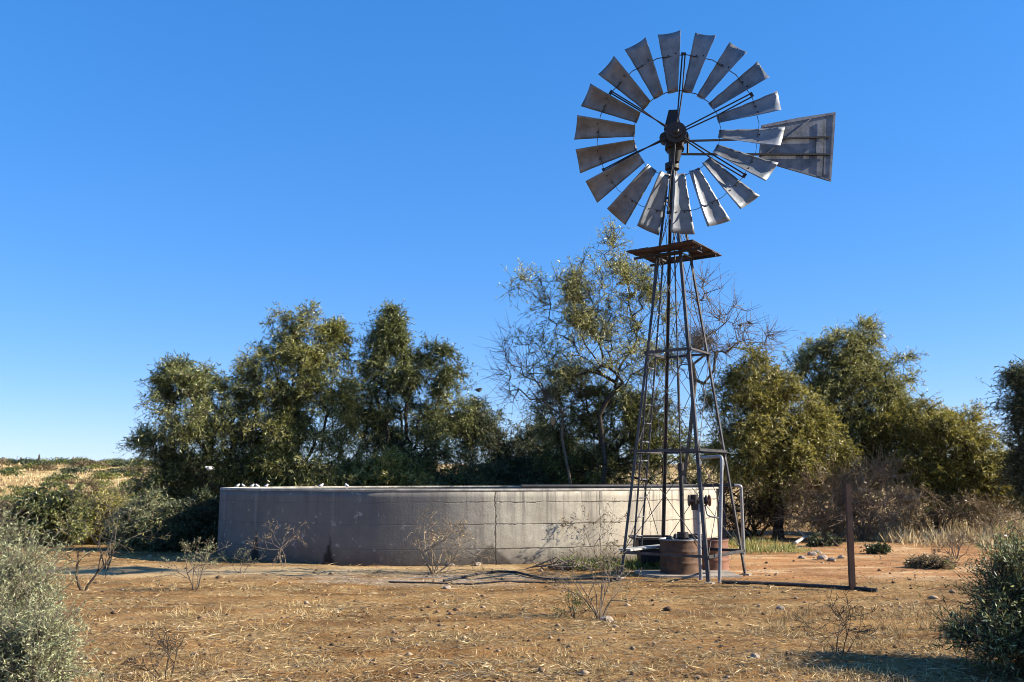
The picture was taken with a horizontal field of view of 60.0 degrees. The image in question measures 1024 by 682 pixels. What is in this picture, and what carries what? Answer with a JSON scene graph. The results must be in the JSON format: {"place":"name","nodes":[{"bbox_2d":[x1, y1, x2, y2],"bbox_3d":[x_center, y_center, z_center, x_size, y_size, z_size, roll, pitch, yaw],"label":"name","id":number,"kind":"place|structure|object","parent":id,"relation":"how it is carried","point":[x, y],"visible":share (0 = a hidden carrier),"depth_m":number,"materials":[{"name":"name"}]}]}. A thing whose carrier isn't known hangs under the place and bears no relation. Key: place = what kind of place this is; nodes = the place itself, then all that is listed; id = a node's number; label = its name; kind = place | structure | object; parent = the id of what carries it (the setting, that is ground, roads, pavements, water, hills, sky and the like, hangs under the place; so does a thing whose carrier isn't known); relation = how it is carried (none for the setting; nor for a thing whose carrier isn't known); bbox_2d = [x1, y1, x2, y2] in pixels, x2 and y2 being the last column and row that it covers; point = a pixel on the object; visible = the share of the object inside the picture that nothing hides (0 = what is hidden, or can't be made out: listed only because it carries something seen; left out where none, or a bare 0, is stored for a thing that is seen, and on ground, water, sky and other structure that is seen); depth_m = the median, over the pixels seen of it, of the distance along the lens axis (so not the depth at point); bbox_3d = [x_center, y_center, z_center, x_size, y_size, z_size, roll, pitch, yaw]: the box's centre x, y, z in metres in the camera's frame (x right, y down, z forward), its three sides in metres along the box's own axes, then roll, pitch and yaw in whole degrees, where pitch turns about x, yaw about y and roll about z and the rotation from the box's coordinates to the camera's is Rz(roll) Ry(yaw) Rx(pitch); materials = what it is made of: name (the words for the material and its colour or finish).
{"place":"outdoors","nodes":[
{"label":"outdoors","id":0,"kind":"place"},
{"bbox_2d":[0,483,130,526],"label":"dry grass","id":1,"kind":"structure","parent":0,"point":[4,487],"depth_m":55.04,"materials":[{"name":"plant"}]},
{"bbox_2d":[0,461,892,494],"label":"plain grass","id":2,"kind":"structure","parent":0,"point":[44,475],"depth_m":69.12,"materials":[{"name":"plant"}]},
{"bbox_2d":[0,464,1023,681],"bbox_3d":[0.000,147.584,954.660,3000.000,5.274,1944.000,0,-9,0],"label":"ground","id":3,"kind":"structure","parent":0,"point":[780,562],"depth_m":10.12,"materials":[{"name":"soil"}]},
{"bbox_2d":[0,459,12,465],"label":"scrub bush","id":4,"kind":"object","parent":3,"relation":"on","point":[4,463],"visible":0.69,"depth_m":82.52,"materials":[{"name":"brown plant"}]},
{"bbox_2d":[0,467,25,475],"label":"scrub bush","id":5,"kind":"object","parent":3,"relation":"on","point":[3,471],"visible":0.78,"depth_m":69.78,"materials":[{"name":"green plant"}]},
{"bbox_2d":[0,496,41,545],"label":"bush","id":6,"kind":"object","parent":3,"relation":"on","point":[8,508],"visible":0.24,"depth_m":20.12,"materials":[{"name":"green plant"}]},
{"bbox_2d":[10,489,34,495],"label":"scrub bush","id":7,"kind":"object","parent":3,"relation":"on","point":[18,492],"visible":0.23,"depth_m":50.33,"materials":[{"name":"green plant"}]},
{"bbox_2d":[12,457,33,464],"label":"scrub bush","id":8,"kind":"object","parent":3,"relation":"on","point":[22,461],"visible":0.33,"depth_m":85.06,"materials":[{"name":"green plant"}]},
{"bbox_2d":[0,490,46,507],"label":"bush","id":9,"kind":"object","parent":3,"relation":"on","point":[10,499],"visible":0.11,"depth_m":39.12,"materials":[{"name":"green plant"}]},
{"bbox_2d":[10,485,36,491],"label":"scrub bush","id":10,"kind":"object","parent":3,"relation":"on","point":[19,488],"visible":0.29,"depth_m":53.61,"materials":[{"name":"green plant"}]},
{"bbox_2d":[21,461,41,468],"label":"scrub bush","id":11,"kind":"object","parent":3,"relation":"on","point":[28,465],"visible":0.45,"depth_m":78.10,"materials":[{"name":"green plant"}]},
{"bbox_2d":[23,459,52,465],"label":"scrub bush","id":12,"kind":"object","parent":3,"relation":"on","point":[40,462],"visible":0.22,"depth_m":80.22,"materials":[{"name":"green plant"}]},
{"bbox_2d":[28,463,57,470],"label":"scrub bush","id":13,"kind":"object","parent":3,"relation":"on","point":[44,466],"visible":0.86,"depth_m":76.44,"materials":[{"name":"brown plant"}]},
{"bbox_2d":[2,477,99,546],"bbox_3d":[-10.588,4.114,20.324,2.228,1.985,1.931,0,-9,0],"label":"bush","id":14,"kind":"object","parent":3,"relation":"on","point":[49,507],"visible":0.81,"depth_m":20.10,"materials":[{"name":"green plant"}]},
{"bbox_2d":[37,480,65,487],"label":"scrub bush","id":15,"kind":"object","parent":3,"relation":"on","point":[54,483],"visible":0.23,"depth_m":57.85,"materials":[{"name":"green plant"}]},
{"bbox_2d":[0,495,115,681],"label":"bush","id":16,"kind":"object","parent":3,"relation":"on","point":[32,638],"visible":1,"depth_m":5.62,"materials":[{"name":"plant"}]},
{"bbox_2d":[47,457,74,464],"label":"scrub bush","id":17,"kind":"object","parent":3,"relation":"on","point":[61,460],"visible":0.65,"depth_m":85.64,"materials":[{"name":"green plant"}]},
{"bbox_2d":[43,472,85,480],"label":"scrub bush","id":18,"kind":"object","parent":3,"relation":"on","point":[66,476],"visible":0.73,"depth_m":64.69,"materials":[{"name":"green plant"}]},
{"bbox_2d":[58,479,77,483],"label":"scrub bush","id":19,"kind":"object","parent":3,"relation":"on","point":[67,481],"visible":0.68,"depth_m":61.61,"materials":[{"name":"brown plant"}]},
{"bbox_2d":[57,462,94,473],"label":"scrub bush","id":20,"kind":"object","parent":3,"relation":"on","point":[75,469],"visible":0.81,"depth_m":73.66,"materials":[{"name":"green plant"}]},
{"bbox_2d":[65,456,91,465],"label":"scrub bush","id":21,"kind":"object","parent":3,"relation":"on","point":[73,461],"visible":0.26,"depth_m":84.03,"materials":[{"name":"green plant"}]},
{"bbox_2d":[71,460,90,465],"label":"scrub bush","id":22,"kind":"object","parent":3,"relation":"on","point":[74,464],"visible":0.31,"depth_m":82.83,"materials":[{"name":"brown plant"}]},
{"bbox_2d":[65,475,107,499],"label":"bush","id":23,"kind":"object","parent":3,"relation":"on","point":[93,486],"visible":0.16,"depth_m":46.22,"materials":[{"name":"green plant"}]},
{"bbox_2d":[60,543,125,590],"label":"dry shrub","id":24,"kind":"object","parent":3,"relation":"on","point":[94,576],"visible":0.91,"depth_m":12.20,"materials":[{"name":"brown plant"}]},
{"bbox_2d":[52,487,133,544],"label":"bush","id":25,"kind":"object","parent":3,"relation":"on","point":[89,540],"visible":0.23,"depth_m":20.68,"materials":[{"name":"green plant"}]},
{"bbox_2d":[77,459,110,467],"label":"scrub bush","id":26,"kind":"object","parent":3,"relation":"on","point":[92,463],"visible":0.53,"depth_m":81.02,"materials":[{"name":"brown plant"}]},
{"bbox_2d":[86,463,106,468],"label":"scrub bush","id":27,"kind":"object","parent":3,"relation":"on","point":[94,466],"visible":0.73,"depth_m":80.18,"materials":[{"name":"green plant"}]},
{"bbox_2d":[87,477,112,486],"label":"scrub bush","id":28,"kind":"object","parent":3,"relation":"on","point":[101,482],"visible":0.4,"depth_m":59.99,"materials":[{"name":"green plant"}]},
{"bbox_2d":[88,470,119,479],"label":"scrub bush","id":29,"kind":"object","parent":3,"relation":"on","point":[104,475],"visible":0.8,"depth_m":67.83,"materials":[{"name":"green plant"}]},
{"bbox_2d":[98,458,118,465],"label":"scrub bush","id":30,"kind":"object","parent":3,"relation":"on","point":[108,462],"visible":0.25,"depth_m":84.97,"materials":[{"name":"green plant"}]},
{"bbox_2d":[90,484,131,503],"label":"bush","id":31,"kind":"object","parent":3,"relation":"on","point":[125,491],"visible":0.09,"depth_m":39.66,"materials":[{"name":"green plant"}]},
{"bbox_2d":[53,462,170,569],"bbox_3d":[-6.783,2.966,15.202,1.826,1.902,1.957,4,-10,-23],"label":"dry shrub","id":32,"kind":"object","parent":3,"relation":"on","point":[109,509],"visible":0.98,"depth_m":15.20,"materials":[{"name":"brown plant"}]},
{"bbox_2d":[100,465,130,473],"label":"scrub bush","id":33,"kind":"object","parent":3,"relation":"on","point":[116,470],"visible":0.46,"depth_m":74.03,"materials":[{"name":"green plant"}]},
{"bbox_2d":[109,458,133,466],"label":"scrub bush","id":34,"kind":"object","parent":3,"relation":"on","point":[120,464],"visible":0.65,"depth_m":83.56,"materials":[{"name":"green plant"}]},
{"bbox_2d":[119,477,144,487],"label":"scrub bush","id":35,"kind":"object","parent":3,"relation":"on","point":[122,482],"visible":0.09,"depth_m":59.01,"materials":[{"name":"green plant"}]},
{"bbox_2d":[120,464,149,472],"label":"scrub bush","id":36,"kind":"object","parent":3,"relation":"on","point":[128,468],"visible":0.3,"depth_m":75.35,"materials":[{"name":"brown plant"}]},
{"bbox_2d":[122,470,147,476],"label":"scrub bush","id":37,"kind":"object","parent":3,"relation":"on","point":[129,472],"visible":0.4,"depth_m":70.79,"materials":[{"name":"green plant"}]},
{"bbox_2d":[97,482,178,551],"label":"bush","id":38,"kind":"object","parent":3,"relation":"on","point":[122,533],"visible":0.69,"depth_m":18.85,"materials":[{"name":"green plant"}]},
{"bbox_2d":[120,625,185,679],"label":"dry shrub","id":39,"kind":"object","parent":3,"relation":"on","point":[163,645],"visible":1,"depth_m":6.79,"materials":[{"name":"brown plant"}]},
{"bbox_2d":[133,480,218,552],"bbox_3d":[-6.873,4.005,19.034,2.575,2.027,1.804,0,-9,0],"label":"bush","id":40,"kind":"object","parent":3,"relation":"on","point":[196,522],"visible":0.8,"depth_m":18.83,"materials":[{"name":"green plant"}]},
{"bbox_2d":[112,350,264,507],"bbox_3d":[-8.910,3.248,24.763,4.324,6.031,3.365,5,-10,-30],"label":"tree","id":41,"kind":"object","parent":3,"relation":"on","point":[182,473],"visible":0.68,"depth_m":24.34,"materials":[{"name":"green plant"}]},
{"bbox_2d":[155,537,231,589],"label":"dry shrub","id":42,"kind":"object","parent":3,"relation":"on","point":[205,560],"visible":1,"depth_m":12.16,"materials":[{"name":"plant"}]},
{"bbox_2d":[88,603,337,680],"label":"dry grass","id":43,"kind":"structure","parent":3,"relation":"on","point":[211,661],"depth_m":8.46,"materials":[{"name":"plant"}]},
{"bbox_2d":[218,547,265,573],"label":"dry shrub","id":44,"kind":"object","parent":3,"relation":"on","point":[250,559],"visible":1,"depth_m":14.41,"materials":[{"name":"plant"}]},
{"bbox_2d":[244,518,309,565],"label":"dry shrub","id":45,"kind":"object","parent":3,"relation":"on","point":[281,548],"visible":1,"depth_m":15.49,"materials":[{"name":"plant"}]},
{"bbox_2d":[203,297,381,503],"bbox_3d":[-6.089,2.084,25.200,4.949,6.886,3.707,-3,-9,16],"label":"tree","id":46,"kind":"object","parent":3,"relation":"on","point":[285,433],"visible":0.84,"depth_m":24.73,"materials":[{"name":"green plant"}]},
{"bbox_2d":[341,444,436,485],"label":"bush","id":47,"kind":"object","parent":3,"relation":"on","point":[386,471],"visible":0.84,"depth_m":24.28,"materials":[{"name":"green plant"}]},
{"bbox_2d":[320,297,502,485],"bbox_3d":[-3.148,2.144,25.970,5.180,6.997,4.725,7,-11,-36],"label":"tree","id":48,"kind":"object","parent":3,"relation":"on","point":[389,338],"visible":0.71,"depth_m":25.84,"materials":[{"name":"green plant"}]},
{"bbox_2d":[406,508,492,573],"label":"dry shrub","id":49,"kind":"object","parent":3,"relation":"on","point":[454,558],"visible":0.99,"depth_m":14.38,"materials":[{"name":"plant"}]},
{"bbox_2d":[217,486,718,565],"bbox_3d":[-0.720,3.960,19.675,10.832,1.430,7.938,0,-9,0],"label":"water tank","id":50,"kind":"object","parent":3,"relation":"on","point":[360,525],"visible":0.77,"depth_m":16.07,"materials":[{"name":"concrete"}]},
{"bbox_2d":[521,484,744,554],"bbox_3d":[2.283,3.534,17.356,4.902,1.458,0.886,4,-10,-24],"label":"filler pipe","id":51,"kind":"object","parent":50,"relation":"attached to","point":[634,485],"visible":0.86,"depth_m":17.19,"materials":[{"name":"grey metal"}]},
{"bbox_2d":[388,579,621,584],"bbox_3d":[-0.068,3.519,12.947,3.461,0.034,0.344,1,-9,-5],"label":"hose","id":52,"kind":"object","parent":3,"relation":"on","point":[488,582],"visible":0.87,"depth_m":12.91,"materials":[{"name":"black rubber"}]},
{"bbox_2d":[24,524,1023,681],"bbox_3d":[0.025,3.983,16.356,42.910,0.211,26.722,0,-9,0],"label":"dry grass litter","id":53,"kind":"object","parent":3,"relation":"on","point":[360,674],"visible":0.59,"depth_m":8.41,"materials":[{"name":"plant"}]},
{"bbox_2d":[30,528,1018,681],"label":"twig litter","id":54,"kind":"object","parent":3,"relation":"on","point":[526,617],"visible":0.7,"depth_m":8.03,"materials":[{"name":"wood"}]},
{"bbox_2d":[443,570,615,581],"bbox_3d":[0.274,3.654,13.827,2.602,0.051,1.371,0,-9,0],"label":"hose","id":55,"kind":"object","parent":3,"relation":"on","point":[521,573],"visible":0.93,"depth_m":13.48,"materials":[{"name":"black rubber"}]},
{"bbox_2d":[444,393,643,485],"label":"tree","id":56,"kind":"object","parent":3,"relation":"on","point":[513,470],"visible":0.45,"depth_m":26.34,"materials":[{"name":"green plant"}]},
{"bbox_2d":[475,308,618,483],"bbox_3d":[0.946,2.177,24.565,4.123,6.459,2.738,0,-9,0],"label":"bare tree","id":57,"kind":"object","parent":3,"relation":"on","point":[545,394],"visible":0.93,"depth_m":24.60,"materials":[{"name":"brown plant"}]},
{"bbox_2d":[550,416,555,424],"bbox_3d":[1.119,2.177,24.254,0.141,0.270,0.127,-4,-10,22],"label":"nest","id":58,"kind":"object","parent":57,"relation":"in","point":[552,420],"visible":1,"depth_m":24.20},
{"bbox_2d":[524,556,619,571],"bbox_3d":[1.021,3.783,14.960,1.637,0.337,0.807,0,-9,0],"label":"stick pile","id":59,"kind":"object","parent":3,"relation":"on","point":[559,565],"visible":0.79,"depth_m":14.82,"materials":[{"name":"wood"}]},
{"bbox_2d":[552,586,593,618],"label":"dry shrub","id":60,"kind":"object","parent":3,"relation":"on","point":[574,603],"visible":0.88,"depth_m":9.73,"materials":[{"name":"green plant"}]},
{"bbox_2d":[495,214,691,483],"bbox_3d":[2.262,0.865,24.084,5.510,8.959,3.440,0,-9,0],"label":"tree","id":61,"kind":"object","parent":3,"relation":"on","point":[576,318],"visible":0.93,"depth_m":24.14,"materials":[{"name":"green plant"}]},
{"bbox_2d":[535,534,651,618],"bbox_3d":[0.883,2.643,9.976,1.309,1.027,1.077,-4,-10,22],"label":"dry shrub","id":62,"kind":"object","parent":3,"relation":"on","point":[601,563],"visible":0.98,"depth_m":9.83,"materials":[{"name":"brown plant"}]},
{"bbox_2d":[560,495,633,558],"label":"dry shrub","id":63,"kind":"object","parent":3,"relation":"on","point":[611,521],"visible":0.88,"depth_m":15.95,"materials":[{"name":"brown plant"}]},
{"bbox_2d":[600,615,612,620],"bbox_3d":[1.019,3.003,9.570,0.149,0.079,0.117,-2,-9,13],"label":"stone","id":64,"kind":"object","parent":3,"relation":"on","point":[604,617],"visible":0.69,"depth_m":9.54,"materials":[{"name":"stone"}]},
{"bbox_2d":[555,551,659,570],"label":"green grass","id":65,"kind":"structure","parent":3,"relation":"on","point":[632,563],"depth_m":15.06,"materials":[{"name":"plant"}]},
{"bbox_2d":[517,365,714,483],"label":"tree","id":66,"kind":"object","parent":3,"relation":"on","point":[629,424],"visible":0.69,"depth_m":24.80,"materials":[{"name":"green plant"}]},
{"bbox_2d":[628,535,668,564],"bbox_3d":[2.427,3.675,15.364,0.720,0.568,0.760,0,-9,0],"label":"feed tub","id":67,"kind":"object","parent":3,"relation":"on","point":[650,539],"visible":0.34,"depth_m":15.10,"materials":[{"name":"black rubber"}]},
{"bbox_2d":[634,570,741,577],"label":"well slab","id":68,"kind":"structure","parent":3,"relation":"on","point":[658,574],"depth_m":13.81,"materials":[{"name":"concrete"}]},
{"bbox_2d":[659,533,698,574],"bbox_3d":[2.673,3.394,14.120,0.664,0.640,0.664,0,-9,0],"label":"metal drum","id":69,"kind":"object","parent":68,"relation":"on","point":[674,544],"visible":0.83,"depth_m":13.85,"materials":[{"name":"brown metal"}]},
{"bbox_2d":[687,495,718,579],"bbox_3d":[2.924,2.972,13.453,0.464,1.268,0.174,0,-9,0],"label":"valve standpipe","id":70,"kind":"object","parent":3,"relation":"on","point":[693,501],"visible":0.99,"depth_m":13.47,"materials":[{"name":"metal"}]},
{"bbox_2d":[574,30,835,583],"bbox_3d":[3.216,-0.630,14.358,4.258,8.911,2.005,-3,-9,17],"label":"windmill","id":71,"kind":"object","parent":3,"relation":"on","point":[804,145],"visible":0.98,"depth_m":14.56,"materials":[{"name":"metal"}]},
{"bbox_2d":[619,544,659,550],"bbox_3d":[2.126,3.308,14.210,0.220,0.028,1.179,-7,-12,40],"label":"plank","id":72,"kind":"object","parent":71,"relation":"on","point":[642,547],"visible":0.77,"depth_m":14.05,"materials":[{"name":"wood"}]},
{"bbox_2d":[701,455,723,582],"bbox_3d":[3.006,2.670,13.329,0.138,1.904,0.446,6,-11,-33],"label":"delivery pipe","id":73,"kind":"object","parent":3,"relation":"on","point":[720,511],"visible":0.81,"depth_m":13.19,"materials":[{"name":"metal"}]},
{"bbox_2d":[701,538,729,570],"bbox_3d":[3.321,3.551,14.739,0.570,0.520,0.571,0,-9,0],"label":"metal drum","id":74,"kind":"object","parent":3,"relation":"on","point":[713,563],"visible":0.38,"depth_m":14.51,"materials":[{"name":"red paint"}]},
{"bbox_2d":[716,489,725,537],"bbox_3d":[4.258,3.765,18.032,0.145,1.510,0.130,0,-9,0],"label":"wooden post","id":75,"kind":"object","parent":3,"relation":"on","point":[723,523],"visible":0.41,"depth_m":18.01,"materials":[{"name":"brown wood"}]},
{"bbox_2d":[652,260,795,483],"bbox_3d":[5.824,1.406,24.246,4.051,7.928,2.868,0,-9,0],"label":"bare tree","id":76,"kind":"object","parent":3,"relation":"on","point":[696,340],"visible":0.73,"depth_m":24.41,"materials":[{"name":"brown plant"}]},
{"bbox_2d":[693,472,809,537],"bbox_3d":[6.138,4.358,23.541,3.685,2.857,2.590,0,-9,0],"label":"brush thicket","id":77,"kind":"object","parent":3,"relation":"on","point":[751,505],"visible":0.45,"depth_m":23.25,"materials":[{"name":"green plant"}]},
{"bbox_2d":[750,653,759,658],"bbox_3d":[2.057,2.674,7.521,0.091,0.056,0.096,6,-11,-34],"label":"stone","id":78,"kind":"object","parent":3,"relation":"on","point":[756,656],"visible":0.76,"depth_m":7.49,"materials":[{"name":"stone"}]},
{"bbox_2d":[683,339,867,538],"bbox_3d":[6.809,2.538,22.934,5.056,5.295,2.962,0,-9,0],"label":"tree","id":79,"kind":"object","parent":3,"relation":"on","point":[762,441],"visible":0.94,"depth_m":22.69,"materials":[{"name":"green plant"}]},
{"bbox_2d":[722,580,877,591],"bbox_3d":[4.028,3.442,12.504,2.087,0.076,0.278,-4,-10,22],"label":"ground pipe","id":80,"kind":"object","parent":3,"relation":"on","point":[801,585],"visible":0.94,"depth_m":12.58,"materials":[{"name":"black rubber"}]},
{"bbox_2d":[793,526,812,544],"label":"fallen branch","id":81,"kind":"object","parent":3,"relation":"on","point":[800,539],"visible":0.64,"depth_m":21.33,"materials":[{"name":"grey wood"}]},
{"bbox_2d":[807,551,816,555],"bbox_3d":[5.935,4.217,17.550,0.183,0.112,0.151,-2,-9,14],"label":"stone","id":82,"kind":"object","parent":3,"relation":"on","point":[812,553],"visible":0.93,"depth_m":17.49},
{"bbox_2d":[817,554,827,558],"bbox_3d":[5.875,4.109,16.798,0.202,0.134,0.270,-3,-9,20],"label":"stone","id":83,"kind":"object","parent":3,"relation":"on","point":[823,556],"visible":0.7,"depth_m":16.72,"materials":[{"name":"stone"}]},
{"bbox_2d":[804,530,843,546],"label":"bush","id":84,"kind":"object","parent":3,"relation":"on","point":[828,540],"visible":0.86,"depth_m":19.92,"materials":[{"name":"green plant"}]},
{"bbox_2d":[790,590,878,655],"bbox_3d":[2.744,2.434,7.679,0.772,0.619,0.641,6,-10,-32],"label":"dry shrub","id":85,"kind":"object","parent":3,"relation":"on","point":[846,624],"visible":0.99,"depth_m":7.68,"materials":[{"name":"brown plant"}]},
{"bbox_2d":[782,456,887,531],"bbox_3d":[8.453,4.134,24.165,3.561,2.361,3.715,0,-9,0],"label":"dry shrub","id":86,"kind":"object","parent":3,"relation":"on","point":[831,497],"visible":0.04,"depth_m":23.91,"materials":[{"name":"plant"}]},
{"bbox_2d":[762,443,934,540],"bbox_3d":[8.395,4.007,22.165,4.045,2.945,2.831,-4,-10,24],"label":"brush thicket","id":87,"kind":"object","parent":3,"relation":"on","point":[826,521],"visible":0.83,"depth_m":22.07,"materials":[{"name":"brown plant"}]},
{"bbox_2d":[844,483,855,589],"bbox_3d":[4.702,2.861,12.327,0.097,1.742,0.072,0,-9,0],"label":"steel post","id":88,"kind":"object","parent":3,"relation":"on","point":[850,538],"visible":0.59,"depth_m":12.32,"materials":[{"name":"metal"}]},
{"bbox_2d":[782,309,930,532],"bbox_3d":[9.996,2.326,25.551,4.473,6.533,2.822,2,-9,-12],"label":"tree","id":89,"kind":"object","parent":3,"relation":"on","point":[863,382],"visible":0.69,"depth_m":25.39,"materials":[{"name":"green plant"}]},
{"bbox_2d":[820,476,899,540],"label":"dry shrub","id":90,"kind":"object","parent":3,"relation":"on","point":[863,536],"visible":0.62,"depth_m":21.90,"materials":[{"name":"plant"}]},
{"bbox_2d":[858,539,893,554],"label":"bush","id":91,"kind":"object","parent":3,"relation":"on","point":[874,548],"visible":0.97,"depth_m":18.06,"materials":[{"name":"green plant"}]},
{"bbox_2d":[902,553,961,569],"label":"bush","id":92,"kind":"object","parent":3,"relation":"on","point":[934,561],"visible":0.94,"depth_m":15.06,"materials":[{"name":"green plant"}]},
{"bbox_2d":[849,390,1023,531],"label":"tree","id":93,"kind":"object","parent":3,"relation":"on","point":[936,437],"visible":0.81,"depth_m":24.32,"materials":[{"name":"green plant"}]},
{"bbox_2d":[875,481,1023,533],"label":"brush thicket","id":94,"kind":"object","parent":3,"relation":"on","point":[981,504],"visible":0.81,"depth_m":23.55,"materials":[{"name":"brown plant"}]},
{"bbox_2d":[931,530,978,558],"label":"dry shrub","id":95,"kind":"object","parent":3,"relation":"on","point":[950,541],"visible":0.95,"depth_m":16.99,"materials":[{"name":"brown plant"}]},
{"bbox_2d":[907,504,1023,681],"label":"bush","id":96,"kind":"object","parent":3,"relation":"on","point":[999,632],"visible":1,"depth_m":7.00,"materials":[{"name":"green plant"}]},
{"bbox_2d":[970,354,1023,520],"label":"tree","id":97,"kind":"object","parent":3,"relation":"on","point":[1012,376],"visible":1,"depth_m":21.91,"materials":[{"name":"green plant"}]},
{"bbox_2d":[972,506,1023,539],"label":"dry shrub","id":98,"kind":"object","parent":3,"relation":"on","point":[1001,525],"visible":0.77,"depth_m":20.45,"materials":[{"name":"brown plant"}]},
{"bbox_2d":[0,0,1023,464],"label":"sky","id":99,"kind":"structure","parent":0,"point":[173,172],"materials":[{"name":"blue"}]},
{"bbox_2d":[38,528,1020,681],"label":"gravel","id":100,"kind":"structure","parent":0,"point":[540,668],"depth_m":8.72,"materials":[{"name":"stone"}]},
{"bbox_2d":[728,535,819,553],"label":"green grass","id":101,"kind":"structure","parent":0,"point":[773,547],"depth_m":18.84,"materials":[{"name":"plant"}]},
{"bbox_2d":[730,600,989,664],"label":"dry grass","id":102,"kind":"structure","parent":0,"point":[806,613],"depth_m":9.01,"materials":[{"name":"plant"}]},
{"bbox_2d":[755,511,1023,548],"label":"dry grass","id":103,"kind":"structure","parent":0,"point":[932,535],"depth_m":21.77,"materials":[{"name":"plant"}]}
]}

